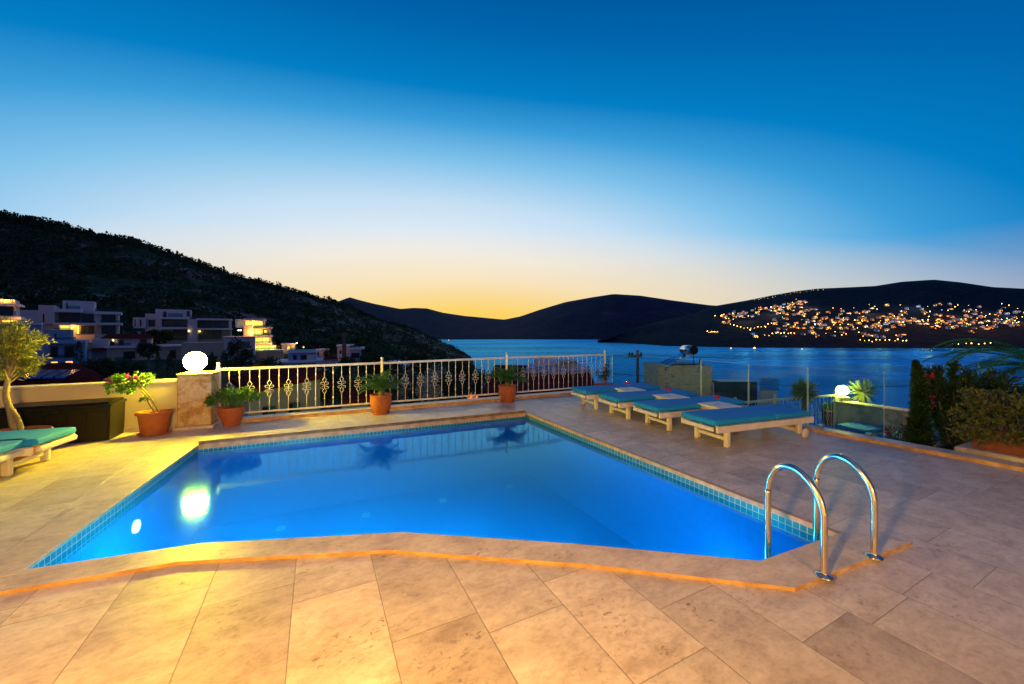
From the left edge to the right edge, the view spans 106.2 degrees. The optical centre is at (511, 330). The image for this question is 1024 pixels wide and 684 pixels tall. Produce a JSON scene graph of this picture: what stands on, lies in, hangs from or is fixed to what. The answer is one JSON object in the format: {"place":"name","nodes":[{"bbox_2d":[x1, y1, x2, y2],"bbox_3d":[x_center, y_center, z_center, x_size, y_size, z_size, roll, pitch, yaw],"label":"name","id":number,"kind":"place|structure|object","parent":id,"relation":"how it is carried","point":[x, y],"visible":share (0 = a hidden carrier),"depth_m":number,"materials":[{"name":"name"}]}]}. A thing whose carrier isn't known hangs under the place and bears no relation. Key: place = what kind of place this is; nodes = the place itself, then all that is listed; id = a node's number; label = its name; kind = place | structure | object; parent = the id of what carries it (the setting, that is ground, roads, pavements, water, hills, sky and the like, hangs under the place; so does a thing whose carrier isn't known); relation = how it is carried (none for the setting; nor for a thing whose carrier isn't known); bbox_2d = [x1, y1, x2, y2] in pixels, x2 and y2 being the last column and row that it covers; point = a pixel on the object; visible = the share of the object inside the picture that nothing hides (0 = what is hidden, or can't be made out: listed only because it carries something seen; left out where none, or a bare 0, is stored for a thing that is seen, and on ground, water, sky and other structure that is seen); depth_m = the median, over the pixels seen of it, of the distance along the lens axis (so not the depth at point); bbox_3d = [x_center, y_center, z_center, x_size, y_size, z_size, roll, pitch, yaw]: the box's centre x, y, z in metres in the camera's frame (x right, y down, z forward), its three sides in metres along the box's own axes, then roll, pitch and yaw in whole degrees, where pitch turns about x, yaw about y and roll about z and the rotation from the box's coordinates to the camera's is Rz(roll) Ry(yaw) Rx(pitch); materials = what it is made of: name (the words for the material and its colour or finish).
{"place":"outdoors","nodes":[
{"label":"outdoors","id":0,"kind":"place"},
{"bbox_2d":[0,209,485,409],"bbox_3d":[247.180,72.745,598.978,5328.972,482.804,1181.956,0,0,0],"label":"hillside ground","id":1,"kind":"structure","parent":0,"point":[136,253],"depth_m":277.09,"materials":[{"name":"green plant"}]},
{"bbox_2d":[0,299,42,335],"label":"villa","id":2,"kind":"object","parent":1,"relation":"on","point":[10,308],"visible":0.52,"depth_m":86.64,"materials":[{"name":"white"}]},
{"bbox_2d":[0,306,12,315],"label":"window","id":3,"kind":"structure","parent":2,"relation":"in","point":[4,310],"depth_m":86.76,"materials":[{"name":"grey"}]},
{"bbox_2d":[0,362,101,385],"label":"solar roof house","id":4,"kind":"structure","parent":1,"relation":"on","point":[58,373],"depth_m":21.50,"materials":[{"name":"black tile"}]},
{"bbox_2d":[32,340,88,363],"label":"villa","id":5,"kind":"object","parent":1,"relation":"on","point":[61,351],"visible":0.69,"depth_m":74.55,"materials":[{"name":"grey paint"}]},
{"bbox_2d":[64,346,74,356],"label":"window","id":6,"kind":"structure","parent":5,"relation":"in","point":[69,351],"depth_m":75.14,"materials":[{"name":"grey glass"}]},
{"bbox_2d":[20,300,122,342],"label":"villa","id":7,"kind":"object","parent":1,"relation":"on","point":[85,320],"visible":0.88,"depth_m":120.09,"materials":[{"name":"white plaster"},{"name":"glass"}]},
{"bbox_2d":[59,312,80,322],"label":"window","id":8,"kind":"structure","parent":7,"relation":"in","point":[64,317],"depth_m":118.52,"materials":[{"name":"grey glass"}]},
{"bbox_2d":[81,313,93,322],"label":"window","id":9,"kind":"structure","parent":7,"relation":"in","point":[85,317],"depth_m":121.13,"materials":[{"name":"grey glass"}]},
{"bbox_2d":[81,325,93,333],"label":"window","id":10,"kind":"structure","parent":7,"relation":"in","point":[85,329],"depth_m":121.13,"materials":[{"name":"grey glass"}]},
{"bbox_2d":[101,314,115,322],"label":"window","id":11,"kind":"structure","parent":7,"relation":"in","point":[106,318],"depth_m":122.88,"materials":[{"name":"grey glass"}]},
{"bbox_2d":[101,325,115,333],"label":"window","id":12,"kind":"structure","parent":7,"relation":"in","point":[105,329],"depth_m":122.88,"materials":[{"name":"grey glass"}]},
{"bbox_2d":[73,341,83,363],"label":"tree","id":13,"kind":"object","parent":1,"relation":"on","point":[79,351],"visible":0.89,"depth_m":65.92,"materials":[{"name":"green plant"}]},
{"bbox_2d":[43,329,140,339],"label":"villa","id":14,"kind":"object","parent":1,"relation":"on","point":[62,334],"visible":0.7,"depth_m":94.61,"materials":[{"name":"white"}]},
{"bbox_2d":[82,357,119,381],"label":"tree","id":15,"kind":"object","parent":1,"relation":"on","point":[101,365],"visible":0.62,"depth_m":47.78,"materials":[{"name":"green plant"}]},
{"bbox_2d":[104,358,148,376],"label":"tree","id":16,"kind":"object","parent":1,"relation":"on","point":[126,366],"visible":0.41,"depth_m":49.51,"materials":[{"name":"green plant"}]},
{"bbox_2d":[90,334,180,360],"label":"villa","id":17,"kind":"object","parent":1,"relation":"on","point":[115,347],"visible":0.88,"depth_m":85.35,"materials":[{"name":"white paint"}]},
{"bbox_2d":[134,342,160,366],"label":"tree","id":18,"kind":"object","parent":1,"relation":"on","point":[142,347],"visible":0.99,"depth_m":75.57,"materials":[{"name":"green plant"}]},
{"bbox_2d":[154,352,164,377],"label":"tree","id":19,"kind":"object","parent":1,"relation":"on","point":[159,360],"visible":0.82,"depth_m":45.95,"materials":[{"name":"green plant"}]},
{"bbox_2d":[144,329,175,343],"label":"tree","id":20,"kind":"object","parent":1,"relation":"on","point":[159,338],"visible":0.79,"depth_m":95.23,"materials":[{"name":"green plant"}]},
{"bbox_2d":[133,309,191,343],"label":"villa","id":21,"kind":"object","parent":1,"relation":"on","point":[175,321],"visible":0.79,"depth_m":118.42,"materials":[{"name":"white paint"}]},
{"bbox_2d":[162,329,186,339],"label":"window","id":22,"kind":"structure","parent":21,"relation":"in","point":[181,334],"depth_m":119.50,"materials":[{"name":"grey"}]},
{"bbox_2d":[164,354,176,378],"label":"tree","id":23,"kind":"object","parent":1,"relation":"on","point":[169,359],"visible":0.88,"depth_m":44.91,"materials":[{"name":"green plant"}]},
{"bbox_2d":[173,349,222,373],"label":"tree","id":24,"kind":"object","parent":1,"relation":"on","point":[212,364],"visible":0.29,"depth_m":49.97,"materials":[{"name":"green plant"}]},
{"bbox_2d":[188,318,232,341],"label":"villa","id":25,"kind":"object","parent":1,"relation":"on","point":[207,330],"visible":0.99,"depth_m":115.43,"materials":[{"name":"white paint"}]},
{"bbox_2d":[198,320,211,327],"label":"window","id":26,"kind":"structure","parent":25,"relation":"in","point":[201,323],"depth_m":115.24,"materials":[{"name":"grey glass"}]},
{"bbox_2d":[198,330,211,338],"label":"window","id":27,"kind":"structure","parent":25,"relation":"in","point":[203,334],"depth_m":115.30,"materials":[{"name":"grey glass"}]},
{"bbox_2d":[213,320,227,327],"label":"window","id":28,"kind":"structure","parent":25,"relation":"in","point":[216,323],"depth_m":117.31,"materials":[{"name":"grey glass"}]},
{"bbox_2d":[181,336,255,362],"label":"villa","id":29,"kind":"object","parent":1,"relation":"on","point":[216,348],"visible":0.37,"depth_m":92.18,"materials":[{"name":"white"}]},
{"bbox_2d":[220,336,256,374],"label":"tree","id":30,"kind":"object","parent":1,"relation":"on","point":[240,359],"visible":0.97,"depth_m":59.43,"materials":[{"name":"green plant"}]},
{"bbox_2d":[235,318,283,360],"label":"villa","id":31,"kind":"object","parent":1,"relation":"on","point":[265,347],"visible":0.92,"depth_m":103.78,"materials":[{"name":"white paint"}]},
{"bbox_2d":[254,355,282,369],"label":"tree","id":32,"kind":"object","parent":1,"relation":"on","point":[270,362],"visible":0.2,"depth_m":69.59,"materials":[{"name":"green plant"}]},
{"bbox_2d":[228,365,321,415],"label":"red roof house","id":33,"kind":"structure","parent":1,"relation":"on","point":[281,395],"depth_m":18.78,"materials":[{"name":"tile"}]},
{"bbox_2d":[281,343,329,357],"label":"villa","id":34,"kind":"object","parent":1,"relation":"on","point":[286,347],"visible":0.31,"depth_m":112.73,"materials":[{"name":"white paint"}]},
{"bbox_2d":[276,349,337,374],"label":"villa","id":35,"kind":"object","parent":1,"relation":"on","point":[302,356],"visible":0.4,"depth_m":83.37,"materials":[{"name":"white paint"}]},
{"bbox_2d":[319,362,346,409],"bbox_3d":[-15.290,5.785,31.993,3.537,6.445,3.540,0,0,22],"label":"tree","id":36,"kind":"object","parent":1,"relation":"on","point":[329,391],"visible":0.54,"depth_m":31.83,"materials":[{"name":"green plant"}]},
{"bbox_2d":[332,332,349,383],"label":"power pole","id":37,"kind":"object","parent":1,"relation":"on","point":[343,334],"visible":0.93,"depth_m":61.76,"materials":[{"name":"brown wood"}]},
{"bbox_2d":[337,353,358,389],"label":"tree","id":38,"kind":"object","parent":1,"relation":"on","point":[345,359],"visible":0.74,"depth_m":59.67,"materials":[{"name":"green plant"}]},
{"bbox_2d":[336,344,364,361],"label":"villa","id":39,"kind":"object","parent":1,"relation":"on","point":[351,350],"visible":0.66,"depth_m":117.61,"materials":[{"name":"white paint"}]},
{"bbox_2d":[334,373,377,408],"bbox_3d":[-10.511,5.803,26.146,3.007,5.808,2.880,0,0,-40],"label":"tree","id":40,"kind":"object","parent":1,"relation":"on","point":[351,383],"visible":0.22,"depth_m":25.72,"materials":[{"name":"green plant"}]},
{"bbox_2d":[341,389,371,408],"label":"garden house","id":41,"kind":"structure","parent":1,"relation":"on","point":[347,399],"depth_m":18.53,"materials":[{"name":"red tile"}]},
{"bbox_2d":[355,351,389,391],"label":"tree","id":42,"kind":"object","parent":1,"relation":"on","point":[365,359],"visible":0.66,"depth_m":56.98,"materials":[{"name":"green plant"}]},
{"bbox_2d":[377,359,406,404],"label":"tree","id":43,"kind":"object","parent":1,"relation":"on","point":[394,367],"visible":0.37,"depth_m":43.86,"materials":[{"name":"green plant"}]},
{"bbox_2d":[394,375,410,403],"bbox_3d":[-5.949,5.421,20.950,0.948,5.953,0.926,0,0,32],"label":"tree","id":44,"kind":"object","parent":1,"relation":"on","point":[403,391],"visible":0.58,"depth_m":20.93,"materials":[{"name":"green plant"}]},
{"bbox_2d":[387,371,424,403],"bbox_3d":[-7.427,5.952,27.070,2.681,6.212,2.824,0,0,0],"label":"tree","id":45,"kind":"object","parent":1,"relation":"on","point":[413,388],"visible":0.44,"depth_m":26.76,"materials":[{"name":"green plant"}]},
{"bbox_2d":[405,349,431,385],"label":"tree","id":46,"kind":"object","parent":1,"relation":"on","point":[414,356],"visible":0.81,"depth_m":69.65,"materials":[{"name":"green plant"}]},
{"bbox_2d":[415,369,443,401],"bbox_3d":[-4.243,5.124,19.999,1.533,6.367,1.348,0,0,-33],"label":"tree","id":47,"kind":"object","parent":1,"relation":"on","point":[430,389],"visible":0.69,"depth_m":19.88,"materials":[{"name":"green plant"}]},
{"bbox_2d":[428,371,461,400],"bbox_3d":[-4.596,5.852,26.024,2.074,6.328,2.485,0,0,17],"label":"tree","id":48,"kind":"object","parent":1,"relation":"on","point":[445,387],"visible":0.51,"depth_m":25.83,"materials":[{"name":"green plant"}]},
{"bbox_2d":[447,361,475,397],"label":"tree","id":49,"kind":"object","parent":1,"relation":"on","point":[467,380],"visible":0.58,"depth_m":47.78,"materials":[{"name":"green plant"}]},
{"bbox_2d":[466,369,488,397],"bbox_3d":[-2.628,6.666,34.114,2.869,6.302,2.747,0,0,0],"label":"tree","id":50,"kind":"object","parent":1,"relation":"on","point":[480,380],"visible":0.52,"depth_m":33.64,"materials":[{"name":"green plant"}]},
{"bbox_2d":[480,365,593,397],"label":"dark roof house","id":51,"kind":"structure","parent":1,"relation":"on","point":[522,386],"depth_m":28.33,"materials":[{"name":"tile"}]},
{"bbox_2d":[526,357,589,373],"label":"blue lit house","id":52,"kind":"structure","parent":1,"relation":"on","point":[544,361],"depth_m":34.93,"materials":[{"name":"white"}]},
{"bbox_2d":[628,350,641,382],"bbox_3d":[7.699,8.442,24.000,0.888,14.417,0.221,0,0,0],"label":"power pole","id":53,"kind":"object","parent":1,"relation":"on","point":[637,355],"visible":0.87,"depth_m":23.94,"materials":[{"name":"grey wood"}]},
{"bbox_2d":[523,355,1016,369],"bbox_3d":[26.639,2.000,28.777,52.729,0.956,2.532,0,0,-13],"label":"power cable","id":54,"kind":"object","parent":53,"relation":"attached to","point":[786,359],"visible":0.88,"depth_m":26.22,"materials":[{"name":"black plastic"}]},
{"bbox_2d":[644,362,711,395],"bbox_3d":[6.329,3.967,14.800,1.983,5.367,1.600,0,0,0],"label":"stone turret","id":55,"kind":"object","parent":1,"relation":"on","point":[684,377],"visible":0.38,"depth_m":14.00,"materials":[{"name":"grey stone"}]},
{"bbox_2d":[659,345,700,366],"bbox_3d":[6.281,0.942,14.184,1.857,0.782,0.838,0,0,-41],"label":"solar water heater","id":56,"kind":"object","parent":55,"relation":"on","point":[686,351],"visible":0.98,"depth_m":14.20,"materials":[{"name":"white"}]},
{"bbox_2d":[712,379,756,405],"bbox_3d":[7.973,4.230,13.850,1.322,4.841,0.700,0,0,0],"label":"glass box room","id":57,"kind":"object","parent":1,"relation":"on","point":[733,388],"visible":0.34,"depth_m":13.50,"materials":[{"name":"teal"}]},
{"bbox_2d":[757,386,777,404],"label":"roof parapet","id":58,"kind":"structure","parent":1,"relation":"on","point":[763,393],"depth_m":15.00,"materials":[{"name":"grey concrete"}]},
{"bbox_2d":[0,394,1023,683],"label":"terrace floor","id":59,"kind":"structure","parent":0,"point":[940,600],"depth_m":2.31,"materials":[{"name":"beige tile"}]},
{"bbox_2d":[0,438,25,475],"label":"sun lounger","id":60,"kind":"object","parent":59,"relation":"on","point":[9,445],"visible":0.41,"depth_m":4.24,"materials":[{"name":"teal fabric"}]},
{"bbox_2d":[0,316,55,460],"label":"potted olive tree","id":61,"kind":"object","parent":59,"relation":"on","point":[19,345],"visible":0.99,"depth_m":4.95,"materials":[{"name":"green plant"}]},
{"bbox_2d":[0,427,76,476],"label":"sun lounger","id":62,"kind":"object","parent":59,"relation":"on","point":[54,437],"visible":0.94,"depth_m":4.59,"materials":[{"name":"teal fabric"}]},
{"bbox_2d":[0,397,126,444],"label":"storage box","id":63,"kind":"object","parent":59,"relation":"on","point":[96,419],"visible":0.75,"depth_m":5.64,"materials":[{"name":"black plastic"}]},
{"bbox_2d":[0,379,176,432],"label":"garden wall","id":64,"kind":"structure","parent":59,"relation":"on","point":[162,393],"depth_m":6.14,"materials":[{"name":"beige paint"}]},
{"bbox_2d":[102,371,172,436],"bbox_3d":[-5.979,1.147,6.090,1.050,1.007,0.417,0,0,3],"label":"potted bougainvillea","id":65,"kind":"object","parent":59,"relation":"on","point":[153,422],"visible":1,"depth_m":6.04,"materials":[{"name":"ceramic"}]},
{"bbox_2d":[173,371,221,430],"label":"stone pillar","id":66,"kind":"structure","parent":59,"relation":"on","point":[194,412],"depth_m":6.42,"materials":[{"name":"stone"}]},
{"bbox_2d":[183,352,206,372],"bbox_3d":[-5.457,0.548,6.620,0.324,0.354,0.324,0,0,0],"label":"globe lamp","id":67,"kind":"object","parent":66,"relation":"on","point":[194,362],"visible":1,"depth_m":6.53,"materials":[{"name":"white glass"}]},
{"bbox_2d":[203,385,262,426],"bbox_3d":[-4.865,1.305,6.660,0.967,0.689,0.788,0,0,0],"label":"potted shrub","id":68,"kind":"object","parent":59,"relation":"on","point":[230,414],"visible":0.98,"depth_m":6.55,"materials":[{"name":"green plant"}]},
{"bbox_2d":[355,368,408,414],"bbox_3d":[-2.624,1.215,7.625,0.974,0.871,0.970,0,0,34],"label":"potted cycad","id":69,"kind":"object","parent":59,"relation":"on","point":[380,402],"visible":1,"depth_m":7.50,"materials":[{"name":"ceramic"}]},
{"bbox_2d":[240,391,571,422],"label":"terrace kerb","id":70,"kind":"structure","parent":59,"relation":"on","point":[357,410],"depth_m":8.01,"materials":[{"name":"stone"}]},
{"bbox_2d":[216,350,605,418],"bbox_3d":[-1.355,1.052,8.650,8.606,1.045,0.064,0,0,-25],"label":"railing","id":71,"kind":"object","parent":70,"relation":"on","point":[220,369],"visible":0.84,"depth_m":8.23,"materials":[{"name":"white metal"}]},
{"bbox_2d":[0,407,911,594],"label":"swimming pool","id":72,"kind":"structure","parent":59,"relation":"in","point":[519,485],"depth_m":5.33,"materials":[{"name":"liquid"}]},
{"bbox_2d":[764,453,884,580],"bbox_3d":[2.261,1.737,2.811,0.684,1.576,0.464,0,0,-22],"label":"pool ladder","id":73,"kind":"object","parent":72,"relation":"attached to","point":[819,507],"visible":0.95,"depth_m":2.76,"materials":[{"name":"silver metal"}]},
{"bbox_2d":[485,365,529,402],"bbox_3d":[-0.105,1.236,8.849,1.005,0.829,1.037,0,0,31],"label":"potted cycad","id":74,"kind":"object","parent":59,"relation":"on","point":[507,391],"visible":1,"depth_m":8.74,"materials":[{"name":"plant"}]},
{"bbox_2d":[593,356,613,385],"bbox_3d":[2.354,1.124,9.882,0.492,0.952,0.276,0,0,-25],"label":"corner planter","id":75,"kind":"object","parent":59,"relation":"on","point":[605,372],"visible":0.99,"depth_m":9.88,"materials":[{"name":"ceramic"}]},
{"bbox_2d":[571,383,660,409],"bbox_3d":[2.327,1.448,8.511,2.000,0.405,0.684,0,0,-19],"label":"sun lounger","id":76,"kind":"object","parent":59,"relation":"on","point":[591,392],"visible":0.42,"depth_m":8.30,"materials":[{"name":"teal fabric"}]},
{"bbox_2d":[614,387,645,407],"bbox_3d":[2.476,1.442,8.084,0.480,0.415,0.460,0,0,-20],"label":"side table","id":77,"kind":"object","parent":59,"relation":"on","point":[626,389],"visible":0.26,"depth_m":8.01,"materials":[{"name":"white paint"}]},
{"bbox_2d":[598,389,697,418],"bbox_3d":[2.733,1.448,7.640,2.000,0.405,0.684,0,0,-19],"label":"sun lounger","id":78,"kind":"object","parent":59,"relation":"on","point":[626,400],"visible":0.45,"depth_m":7.36,"materials":[{"name":"teal fabric"}]},
{"bbox_2d":[653,393,689,416],"bbox_3d":[2.987,1.442,7.229,0.480,0.415,0.460,0,0,-19],"label":"side table","id":79,"kind":"object","parent":59,"relation":"on","point":[667,396],"visible":0.34,"depth_m":7.17,"materials":[{"name":"white paint"}]},
{"bbox_2d":[633,395,748,430],"bbox_3d":[3.156,1.448,6.803,2.000,0.405,0.684,0,0,-19],"label":"sun lounger","id":80,"kind":"object","parent":59,"relation":"on","point":[668,409],"visible":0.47,"depth_m":6.53,"materials":[{"name":"teal fabric"}]},
{"bbox_2d":[697,401,741,423],"bbox_3d":[3.452,1.442,6.397,0.480,0.415,0.460,0,0,-19],"label":"side table","id":81,"kind":"object","parent":59,"relation":"on","point":[707,405],"visible":0.41,"depth_m":6.39,"materials":[{"name":"white paint"}]},
{"bbox_2d":[681,404,813,447],"bbox_3d":[3.604,1.448,5.908,2.000,0.405,0.684,0,0,-19],"label":"sun lounger","id":82,"kind":"object","parent":59,"relation":"on","point":[726,421],"visible":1,"depth_m":5.69,"materials":[{"name":"teal fabric"}]},
{"bbox_2d":[789,424,1023,471],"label":"terrace kerb","id":83,"kind":"structure","parent":59,"relation":"on","point":[995,462],"depth_m":5.22,"materials":[{"name":"stone"}]},
{"bbox_2d":[808,367,872,436],"bbox_3d":[5.242,1.110,6.072,0.078,0.980,0.949,0,0,-31],"label":"glass panel","id":84,"kind":"object","parent":83,"relation":"on","point":[869,434],"visible":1,"depth_m":6.34,"materials":[{"name":"green"}]},
{"bbox_2d":[954,442,1023,462],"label":"planter wall","id":85,"kind":"structure","parent":59,"relation":"on","point":[966,447],"depth_m":4.91,"materials":[{"name":"stone"}]},
{"bbox_2d":[944,387,1023,456],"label":"hedge planter","id":86,"kind":"object","parent":85,"relation":"on","point":[1000,434],"visible":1,"depth_m":4.86,"materials":[{"name":"plant"}]},
{"bbox_2d":[0,0,1023,319],"label":"sky","id":87,"kind":"structure","parent":0,"point":[495,159],"materials":[{"name":"blue"}]},
{"bbox_2d":[339,294,714,338],"bbox_3d":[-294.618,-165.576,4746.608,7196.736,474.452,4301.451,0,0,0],"label":"hills","id":88,"kind":"structure","parent":0,"point":[605,316],"depth_m":3490.98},
{"bbox_2d":[438,339,1023,428],"bbox_3d":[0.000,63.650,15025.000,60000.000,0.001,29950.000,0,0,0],"label":"sea water","id":89,"kind":"structure","parent":0,"point":[889,366],"depth_m":782.82,"materials":[{"name":"blue liquid"}]},
{"bbox_2d":[598,280,1023,347],"bbox_3d":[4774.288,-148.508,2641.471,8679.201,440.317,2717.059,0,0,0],"label":"town hill","id":90,"kind":"structure","parent":0,"point":[696,329],"depth_m":1881.60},
{"bbox_2d":[922,338,1023,392],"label":"palm tree","id":91,"kind":"object","parent":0,"point":[1013,350],"visible":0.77,"depth_m":7.67,"materials":[{"name":"green plant"}]},
{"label":"lower terrace floor","id":92,"kind":"structure","parent":0,"visible":0},
{"bbox_2d":[734,390,836,428],"bbox_3d":[6.354,1.996,8.831,3.366,1.109,0.062,0,0,-20],"label":"railing","id":93,"kind":"object","parent":92,"relation":"on","point":[775,399],"visible":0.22,"depth_m":9.21,"materials":[{"name":"white metal"}]},
{"bbox_2d":[787,378,821,423],"bbox_3d":[6.328,1.772,8.331,0.658,1.557,0.658,0,0,0],"label":"yucca","id":94,"kind":"object","parent":92,"relation":"on","point":[799,391],"visible":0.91,"depth_m":8.28,"materials":[{"name":"green plant"}]},
{"bbox_2d":[818,401,832,426],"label":"potted grass","id":95,"kind":"object","parent":92,"relation":"on","point":[825,413],"depth_m":10.27,"materials":[{"name":"plant"}]},
{"bbox_2d":[834,421,887,436],"bbox_3d":[8.382,2.348,8.860,2.000,0.405,0.684,0,0,-22],"label":"sun lounger","id":96,"kind":"object","parent":92,"relation":"on","point":[862,428],"visible":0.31,"depth_m":8.52,"materials":[{"name":"teal fabric"}]},
{"bbox_2d":[849,377,884,403],"bbox_3d":[8.518,1.841,9.313,0.717,1.420,0.748,0,0,0],"label":"yucca","id":97,"kind":"object","parent":92,"relation":"on","point":[865,391],"visible":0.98,"depth_m":9.28,"materials":[{"name":"green plant"}]},
{"bbox_2d":[881,423,905,440],"bbox_3d":[6.995,2.147,6.887,0.760,0.997,0.684,0,0,0],"label":"flowering shrub","id":98,"kind":"object","parent":92,"relation":"on","point":[895,435],"visible":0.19,"depth_m":6.93,"materials":[{"name":"green plant"}]},
{"bbox_2d":[832,400,969,448],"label":"stone wall","id":99,"kind":"structure","parent":92,"relation":"on","point":[869,413],"depth_m":8.75,"materials":[{"name":"stone"}]},
{"bbox_2d":[877,430,940,446],"bbox_3d":[8.633,2.348,8.097,2.000,0.405,0.684,0,0,-22],"label":"sun lounger","id":100,"kind":"object","parent":92,"relation":"on","point":[938,443],"visible":0.07,"depth_m":7.83,"materials":[{"name":"teal fabric"}]},
{"bbox_2d":[901,359,937,446],"bbox_3d":[6.431,1.499,6.000,0.559,2.103,0.532,0,0,0],"label":"slim cypress","id":101,"kind":"object","parent":92,"relation":"on","point":[918,427],"visible":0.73,"depth_m":5.95,"materials":[{"name":"green plant"}]},
{"bbox_2d":[922,359,1016,449],"bbox_3d":[7.673,1.518,6.623,1.850,2.078,0.743,0,0,0],"label":"tall oleander","id":102,"kind":"object","parent":92,"relation":"on","point":[941,395],"visible":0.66,"depth_m":6.52,"materials":[{"name":"green plant"}]},
{"bbox_2d":[931,362,1023,428],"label":"leafy bush","id":103,"kind":"object","parent":92,"relation":"on","point":[990,374],"visible":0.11,"depth_m":6.69,"materials":[{"name":"green plant"}]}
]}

